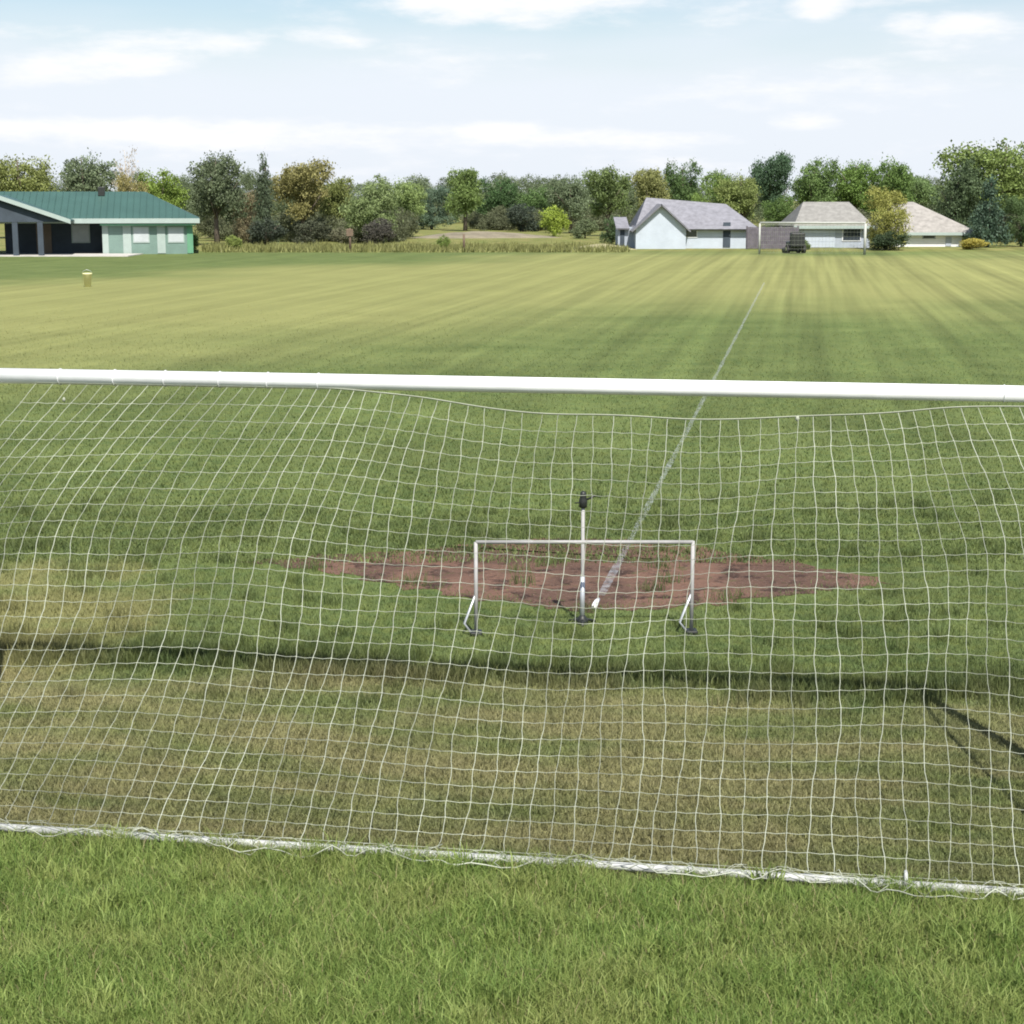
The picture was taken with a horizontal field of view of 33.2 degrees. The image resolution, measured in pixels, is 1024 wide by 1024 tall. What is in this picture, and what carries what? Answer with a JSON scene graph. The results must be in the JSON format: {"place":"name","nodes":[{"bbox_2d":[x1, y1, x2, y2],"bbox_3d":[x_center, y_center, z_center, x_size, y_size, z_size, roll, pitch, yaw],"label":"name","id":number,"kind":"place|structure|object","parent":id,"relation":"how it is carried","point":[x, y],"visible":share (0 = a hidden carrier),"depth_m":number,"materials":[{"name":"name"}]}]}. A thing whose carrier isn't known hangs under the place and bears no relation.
{"place":"outdoors","nodes":[
{"label":"outdoors","id":0,"kind":"place"},
{"bbox_2d":[0,201,1023,1023],"bbox_3d":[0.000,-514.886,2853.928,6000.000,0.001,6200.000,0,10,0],"label":"ground","id":1,"kind":"structure","parent":0,"point":[358,295],"depth_m":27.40,"materials":[{"name":"green plant"}]},
{"bbox_2d":[0,153,60,191],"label":"broadleaf tree","id":2,"kind":"object","parent":1,"relation":"on","point":[11,180],"visible":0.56,"depth_m":161.24,"materials":[{"name":"green plant"}]},
{"bbox_2d":[0,253,142,256],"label":"concrete apron","id":3,"kind":"object","parent":1,"relation":"on","point":[71,254],"visible":0.89,"depth_m":113.45,"materials":[{"name":"grey concrete"}]},
{"bbox_2d":[82,269,91,286],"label":"field bucket","id":4,"kind":"object","parent":1,"relation":"on","point":[87,277],"visible":1,"depth_m":72.48,"materials":[{"name":"yellow plastic"}]},
{"bbox_2d":[53,147,121,191],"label":"broadleaf tree","id":5,"kind":"object","parent":1,"relation":"on","point":[80,178],"visible":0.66,"depth_m":166.56,"materials":[{"name":"green plant"}]},
{"bbox_2d":[0,187,199,255],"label":"pavilion","id":6,"kind":"structure","parent":1,"relation":"on","point":[101,220],"depth_m":116.32,"materials":[{"name":"green metal"}]},
{"bbox_2d":[36,224,51,252],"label":"porch door","id":7,"kind":"structure","parent":6,"relation":"in","point":[46,227],"depth_m":117.17,"materials":[{"name":"brown wood"}]},
{"bbox_2d":[71,224,89,242],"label":"window","id":8,"kind":"structure","parent":6,"relation":"in","point":[80,233],"depth_m":117.49,"materials":[{"name":"grey glass"}]},
{"bbox_2d":[122,226,131,252],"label":"door","id":9,"kind":"structure","parent":6,"relation":"in","point":[127,248],"depth_m":115.81,"materials":[{"name":"white paint"}]},
{"bbox_2d":[132,226,149,242],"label":"window","id":10,"kind":"structure","parent":6,"relation":"in","point":[140,233],"depth_m":115.92,"materials":[{"name":"white glass"}]},
{"bbox_2d":[157,225,165,252],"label":"door","id":11,"kind":"structure","parent":6,"relation":"in","point":[161,244],"depth_m":116.19,"materials":[{"name":"white paint"}]},
{"bbox_2d":[167,226,183,242],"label":"window","id":12,"kind":"structure","parent":6,"relation":"in","point":[175,233],"depth_m":116.29,"materials":[{"name":"white glass"}]},
{"bbox_2d":[109,145,138,191],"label":"bare tree","id":13,"kind":"object","parent":1,"relation":"on","point":[127,171],"visible":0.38,"depth_m":156.80,"materials":[{"name":"beige plant"}]},
{"bbox_2d":[115,169,149,193],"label":"broadleaf tree","id":14,"kind":"object","parent":1,"relation":"on","point":[121,186],"visible":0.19,"depth_m":146.77,"materials":[{"name":"beige plant"}]},
{"bbox_2d":[132,167,190,210],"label":"broadleaf tree","id":15,"kind":"object","parent":1,"relation":"on","point":[166,190],"visible":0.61,"depth_m":156.52,"materials":[{"name":"green plant"}]},
{"bbox_2d":[193,233,199,250],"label":"shrub","id":16,"kind":"object","parent":1,"relation":"on","point":[196,243],"visible":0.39,"depth_m":120.54,"materials":[{"name":"green plant"}]},
{"bbox_2d":[178,150,255,243],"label":"broadleaf tree","id":17,"kind":"object","parent":1,"relation":"on","point":[215,191],"visible":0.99,"depth_m":137.08,"materials":[{"name":"green plant"}]},
{"bbox_2d":[224,235,242,247],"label":"shrub","id":18,"kind":"object","parent":1,"relation":"on","point":[236,241],"visible":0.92,"depth_m":125.37,"materials":[{"name":"green plant"}]},
{"bbox_2d":[229,189,259,242],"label":"broadleaf tree","id":19,"kind":"object","parent":1,"relation":"on","point":[241,233],"visible":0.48,"depth_m":143.25,"materials":[{"name":"green plant"}]},
{"bbox_2d":[249,151,285,242],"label":"spruce tree","id":20,"kind":"object","parent":1,"relation":"on","point":[263,191],"visible":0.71,"depth_m":139.32,"materials":[{"name":"green plant"}]},
{"bbox_2d":[246,217,288,244],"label":"shrub","id":21,"kind":"object","parent":1,"relation":"on","point":[258,232],"visible":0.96,"depth_m":135.86,"materials":[{"name":"green plant"}]},
{"bbox_2d":[268,155,340,241],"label":"broadleaf tree","id":22,"kind":"object","parent":1,"relation":"on","point":[304,192],"visible":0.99,"depth_m":146.37,"materials":[{"name":"green plant"}]},
{"bbox_2d":[291,220,331,244],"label":"shrub","id":23,"kind":"object","parent":1,"relation":"on","point":[318,231],"visible":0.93,"depth_m":134.82,"materials":[{"name":"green plant"}]},
{"bbox_2d":[316,175,355,222],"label":"broadleaf tree","id":24,"kind":"object","parent":1,"relation":"on","point":[339,191],"visible":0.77,"depth_m":151.03,"materials":[{"name":"green plant"}]},
{"bbox_2d":[328,226,360,244],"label":"shrub","id":25,"kind":"object","parent":1,"relation":"on","point":[341,236],"visible":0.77,"depth_m":136.12,"materials":[{"name":"green plant"}]},
{"bbox_2d":[346,228,352,249],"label":"sign post","id":26,"kind":"object","parent":1,"relation":"on","point":[349,232],"visible":1,"depth_m":120.33,"materials":[{"name":"brown wood"}]},
{"bbox_2d":[337,173,403,243],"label":"broadleaf tree","id":27,"kind":"object","parent":1,"relation":"on","point":[367,211],"visible":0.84,"depth_m":142.64,"materials":[{"name":"green plant"}]},
{"bbox_2d":[361,217,395,243],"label":"shrub","id":28,"kind":"object","parent":1,"relation":"on","point":[378,231],"visible":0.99,"depth_m":136.58,"materials":[{"name":"brown plant"}]},
{"bbox_2d":[388,176,428,217],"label":"broadleaf tree","id":29,"kind":"object","parent":1,"relation":"on","point":[410,198],"visible":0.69,"depth_m":166.49,"materials":[{"name":"green plant"}]},
{"bbox_2d":[201,239,630,252],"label":"dry weeds","id":30,"kind":"object","parent":1,"relation":"on","point":[421,247],"visible":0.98,"depth_m":123.10,"materials":[{"name":"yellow plant"}]},
{"bbox_2d":[410,185,456,229],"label":"broadleaf tree","id":31,"kind":"object","parent":1,"relation":"on","point":[440,194],"visible":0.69,"depth_m":210.54,"materials":[{"name":"green plant"}]},
{"bbox_2d":[436,234,450,247],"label":"shrub","id":32,"kind":"object","parent":1,"relation":"on","point":[439,241],"visible":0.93,"depth_m":126.40,"materials":[{"name":"green plant"}]},
{"bbox_2d":[463,234,464,251],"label":"wood post","id":33,"kind":"object","parent":1,"relation":"on","point":[464,241],"visible":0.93,"depth_m":121.47,"materials":[{"name":"wood"}]},
{"bbox_2d":[443,167,485,230],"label":"broadleaf tree","id":34,"kind":"object","parent":1,"relation":"on","point":[465,189],"visible":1,"depth_m":200.73,"materials":[{"name":"green plant"}]},
{"bbox_2d":[412,231,561,237],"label":"earth bank","id":35,"kind":"structure","parent":1,"relation":"on","point":[479,234],"depth_m":165.33,"materials":[{"name":"beige soil"}]},
{"bbox_2d":[476,176,521,217],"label":"broadleaf tree","id":36,"kind":"object","parent":1,"relation":"on","point":[505,195],"visible":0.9,"depth_m":210.91,"materials":[{"name":"green plant"}]},
{"bbox_2d":[0,368,1023,901],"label":"soccer goal","id":37,"kind":"object","parent":1,"relation":"on","point":[712,388],"visible":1,"depth_m":10.63,"materials":[{"name":"white fabric"}]},
{"bbox_2d":[21,166,1016,221],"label":"woods","id":38,"kind":"object","parent":1,"relation":"on","point":[248,183],"visible":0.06,"depth_m":266.86,"materials":[{"name":"green plant"}]},
{"bbox_2d":[505,203,540,231],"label":"shrub","id":39,"kind":"object","parent":1,"relation":"on","point":[520,218],"visible":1,"depth_m":196.88,"materials":[{"name":"green plant"}]},
{"bbox_2d":[515,184,555,228],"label":"broadleaf tree","id":40,"kind":"object","parent":1,"relation":"on","point":[538,200],"visible":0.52,"depth_m":210.52,"materials":[{"name":"green plant"}]},
{"bbox_2d":[538,204,571,236],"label":"shrub","id":41,"kind":"object","parent":1,"relation":"on","point":[558,223],"visible":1,"depth_m":171.91,"materials":[{"name":"green plant"}]},
{"bbox_2d":[245,538,893,612],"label":"bare soil","id":42,"kind":"structure","parent":1,"relation":"on","point":[738,577],"depth_m":16.76,"materials":[{"name":"brown soil"}]},
{"bbox_2d":[544,173,595,232],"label":"broadleaf tree","id":43,"kind":"object","parent":1,"relation":"on","point":[573,204],"visible":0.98,"depth_m":186.56,"materials":[{"name":"green plant"}]},
{"bbox_2d":[463,540,697,635],"bbox_3d":[0.579,0.633,14.482,1.984,0.816,0.120,0,10,-2],"label":"practice goal","id":44,"kind":"object","parent":1,"relation":"on","point":[690,599],"visible":0.96,"depth_m":14.42,"materials":[{"name":"white plastic"}]},
{"bbox_2d":[569,491,595,626],"bbox_3d":[0.610,0.400,14.776,0.238,1.170,0.211,0,10,0],"label":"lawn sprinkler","id":45,"kind":"object","parent":1,"relation":"on","point":[582,618],"visible":0.93,"depth_m":14.80,"materials":[{"name":"metal"}]},
{"bbox_2d":[568,217,599,238],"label":"shrub","id":46,"kind":"object","parent":1,"relation":"on","point":[581,229],"visible":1,"depth_m":162.16,"materials":[{"name":"green plant"}]},
{"bbox_2d":[591,598,599,609],"bbox_3d":[0.759,0.823,15.515,0.052,0.062,0.264,2,11,11],"label":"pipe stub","id":47,"kind":"object","parent":1,"relation":"on","point":[595,600],"visible":0.79,"depth_m":15.45,"materials":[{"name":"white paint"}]},
{"bbox_2d":[193,205,1021,242],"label":"undergrowth","id":48,"kind":"object","parent":1,"relation":"on","point":[495,218],"visible":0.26,"depth_m":154.97,"materials":[{"name":"green plant"}]},
{"bbox_2d":[579,163,636,232],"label":"broadleaf tree","id":49,"kind":"object","parent":1,"relation":"on","point":[606,185],"visible":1,"depth_m":171.41,"materials":[{"name":"green plant"}]},
{"bbox_2d":[599,214,617,243],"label":"shrub","id":50,"kind":"object","parent":1,"relation":"on","point":[609,236],"visible":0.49,"depth_m":139.96,"materials":[{"name":"green plant"}]},
{"bbox_2d":[580,244,636,249],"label":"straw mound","id":51,"kind":"object","parent":1,"relation":"on","point":[596,245],"visible":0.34,"depth_m":126.82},
{"bbox_2d":[629,166,674,210],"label":"broadleaf tree","id":52,"kind":"object","parent":1,"relation":"on","point":[649,184],"visible":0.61,"depth_m":156.53,"materials":[{"name":"green plant"}]},
{"bbox_2d":[662,158,702,200],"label":"broadleaf tree","id":53,"kind":"object","parent":1,"relation":"on","point":[680,188],"visible":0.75,"depth_m":168.36,"materials":[{"name":"green plant"}]},
{"bbox_2d":[613,198,755,248],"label":"blue house","id":54,"kind":"structure","parent":1,"relation":"on","point":[656,223],"depth_m":129.43,"materials":[{"name":"paint"}]},
{"bbox_2d":[620,230,624,245],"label":"shed door","id":55,"kind":"structure","parent":54,"relation":"in","point":[622,232],"depth_m":130.14,"materials":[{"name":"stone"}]},
{"bbox_2d":[686,230,697,237],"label":"window","id":56,"kind":"structure","parent":54,"relation":"in","point":[694,233],"depth_m":129.29,"materials":[{"name":"white"}]},
{"bbox_2d":[723,222,730,246],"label":"door","id":57,"kind":"structure","parent":54,"relation":"in","point":[726,233],"depth_m":129.32,"materials":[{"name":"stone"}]},
{"bbox_2d":[688,169,731,203],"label":"broadleaf tree","id":58,"kind":"object","parent":1,"relation":"on","point":[707,188],"visible":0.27,"depth_m":165.02,"materials":[{"name":"green plant"}]},
{"bbox_2d":[713,169,762,220],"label":"broadleaf tree","id":59,"kind":"object","parent":1,"relation":"on","point":[740,199],"visible":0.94,"depth_m":161.29,"materials":[{"name":"green plant"}]},
{"bbox_2d":[747,149,796,213],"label":"broadleaf tree","id":60,"kind":"object","parent":1,"relation":"on","point":[780,167],"visible":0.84,"depth_m":180.54,"materials":[{"name":"green plant"}]},
{"bbox_2d":[746,226,798,248],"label":"board fence","id":61,"kind":"object","parent":1,"relation":"on","point":[752,239],"visible":0.77,"depth_m":127.42,"materials":[{"name":"grey wood"}]},
{"bbox_2d":[759,193,794,237],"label":"broadleaf tree","id":62,"kind":"object","parent":1,"relation":"on","point":[782,206],"visible":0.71,"depth_m":145.70,"materials":[{"name":"green plant"}]},
{"bbox_2d":[782,232,805,252],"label":"ride on mower","id":63,"kind":"object","parent":1,"relation":"on","point":[789,247],"visible":0.9,"depth_m":117.36,"materials":[{"name":"black metal"}]},
{"bbox_2d":[805,241,810,249],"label":"shrub","id":64,"kind":"object","parent":1,"relation":"on","point":[807,244],"visible":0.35,"depth_m":126.35,"materials":[{"name":"green plant"}]},
{"bbox_2d":[758,222,866,254],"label":"goal","id":65,"kind":"object","parent":1,"relation":"on","point":[828,224],"visible":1,"depth_m":115.18,"materials":[{"name":"paint"}]},
{"bbox_2d":[788,155,845,204],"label":"broadleaf tree","id":66,"kind":"object","parent":1,"relation":"on","point":[815,187],"visible":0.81,"depth_m":173.52,"materials":[{"name":"green plant"}]},
{"bbox_2d":[831,159,880,214],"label":"broadleaf tree","id":67,"kind":"object","parent":1,"relation":"on","point":[855,176],"visible":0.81,"depth_m":175.78,"materials":[{"name":"green plant"}]},
{"bbox_2d":[861,183,913,249],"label":"broadleaf tree","id":68,"kind":"object","parent":1,"relation":"on","point":[887,221],"visible":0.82,"depth_m":126.00,"materials":[{"name":"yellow plant"}]},
{"bbox_2d":[868,231,910,249],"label":"shrub","id":69,"kind":"object","parent":1,"relation":"on","point":[879,242],"visible":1,"depth_m":124.06,"materials":[{"name":"green plant"}]},
{"bbox_2d":[864,152,917,212],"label":"broadleaf tree","id":70,"kind":"object","parent":1,"relation":"on","point":[896,177],"visible":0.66,"depth_m":173.79,"materials":[{"name":"green plant"}]},
{"bbox_2d":[905,171,942,206],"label":"broadleaf tree","id":71,"kind":"object","parent":1,"relation":"on","point":[920,187],"visible":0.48,"depth_m":180.92,"materials":[{"name":"green plant"}]},
{"bbox_2d":[929,155,994,227],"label":"broadleaf tree","id":72,"kind":"object","parent":1,"relation":"on","point":[958,197],"visible":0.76,"depth_m":146.62,"materials":[{"name":"green plant"}]},
{"bbox_2d":[959,238,990,249],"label":"shrub","id":73,"kind":"object","parent":1,"relation":"on","point":[968,243],"visible":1,"depth_m":126.13,"materials":[{"name":"yellow plant"}]},
{"bbox_2d":[929,138,1023,241],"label":"broadleaf tree","id":74,"kind":"object","parent":1,"relation":"on","point":[1000,163],"visible":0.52,"depth_m":147.71,"materials":[{"name":"green plant"}]},
{"bbox_2d":[960,174,1020,247],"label":"spruce tree","id":75,"kind":"object","parent":1,"relation":"on","point":[989,214],"visible":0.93,"depth_m":131.78,"materials":[{"name":"green plant"}]},
{"bbox_2d":[995,193,1023,246],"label":"broadleaf tree","id":76,"kind":"object","parent":1,"relation":"on","point":[1014,208],"visible":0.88,"depth_m":134.25,"materials":[{"name":"green plant"}]},
{"bbox_2d":[0,818,1023,1023],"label":"long grass","id":77,"kind":"structure","parent":0,"point":[839,936],"depth_m":8.40,"materials":[{"name":"green plant"}]},
{"bbox_2d":[0,487,1023,719],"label":"rough grass","id":78,"kind":"structure","parent":0,"point":[804,681],"depth_m":13.51,"materials":[{"name":"green plant"}]},
{"bbox_2d":[0,0,1023,200],"label":"sky","id":79,"kind":"structure","parent":0,"point":[392,89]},
{"bbox_2d":[778,202,874,247],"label":"tan roof house","id":80,"kind":"structure","parent":0,"point":[826,212],"depth_m":131.50,"materials":[{"name":"beige"}]},
{"bbox_2d":[804,229,834,246],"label":"garage door","id":81,"kind":"structure","parent":80,"relation":"in","point":[810,234],"depth_m":131.32,"materials":[{"name":"white"}]},
{"bbox_2d":[842,229,860,240],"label":"window","id":82,"kind":"structure","parent":80,"relation":"in","point":[847,233],"depth_m":131.26,"materials":[{"name":"white"}]},
{"bbox_2d":[875,202,972,246],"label":"white house","id":83,"kind":"structure","parent":0,"point":[931,228],"depth_m":134.43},
{"bbox_2d":[922,235,935,238],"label":"window","id":84,"kind":"structure","parent":83,"relation":"in","point":[923,236],"depth_m":134.27,"materials":[{"name":"black"}]},
{"bbox_2d":[945,237,951,245],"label":"door","id":85,"kind":"structure","parent":83,"relation":"in","point":[948,239],"depth_m":134.34,"materials":[{"name":"grey"}]}
]}

